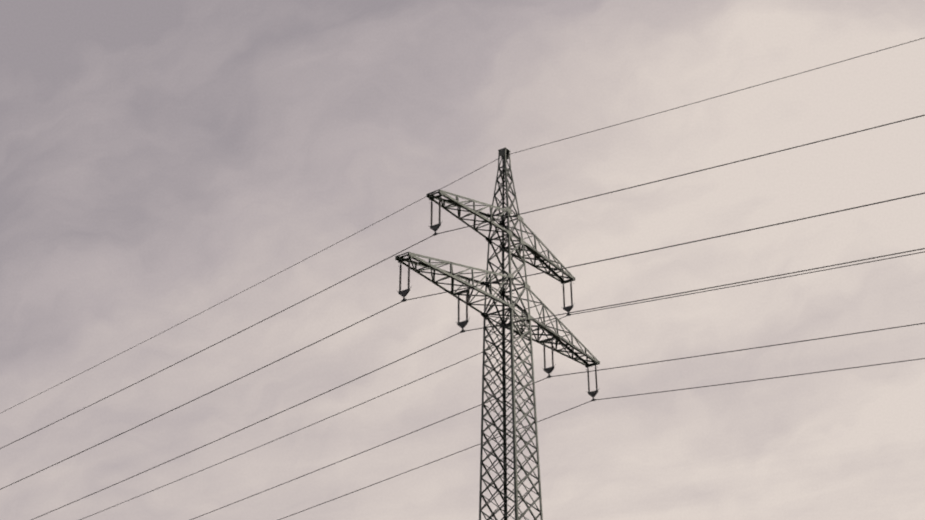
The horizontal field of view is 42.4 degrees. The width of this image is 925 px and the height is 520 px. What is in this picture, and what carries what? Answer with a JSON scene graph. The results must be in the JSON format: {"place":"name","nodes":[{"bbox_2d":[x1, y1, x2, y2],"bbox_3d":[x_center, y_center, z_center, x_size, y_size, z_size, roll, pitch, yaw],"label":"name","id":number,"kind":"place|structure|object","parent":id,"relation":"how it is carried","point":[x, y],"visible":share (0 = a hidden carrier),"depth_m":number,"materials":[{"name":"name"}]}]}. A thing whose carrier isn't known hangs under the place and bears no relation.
{"place":"outdoors","nodes":[
{"label":"outdoors","id":0,"kind":"place"},
{"bbox_2d":[0,0,924,519],"label":"sky","id":1,"kind":"structure","parent":0,"point":[162,161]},
{"bbox_3d":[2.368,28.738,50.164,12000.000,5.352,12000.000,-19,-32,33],"label":"meadow ground","id":2,"kind":"structure","parent":0,"visible":0},
{"bbox_2d":[395,147,599,519],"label":"transmission tower","id":3,"kind":"structure","parent":2,"relation":"on","point":[510,234],"depth_m":62.09,"materials":[{"name":"metal"}]},
{"bbox_2d":[0,37,924,519],"bbox_3d":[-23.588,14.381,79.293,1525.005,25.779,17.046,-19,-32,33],"label":"power lines","id":4,"kind":"object","parent":3,"relation":"hanging from","point":[522,321],"visible":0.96,"depth_m":60.98,"materials":[{"name":"metal"}]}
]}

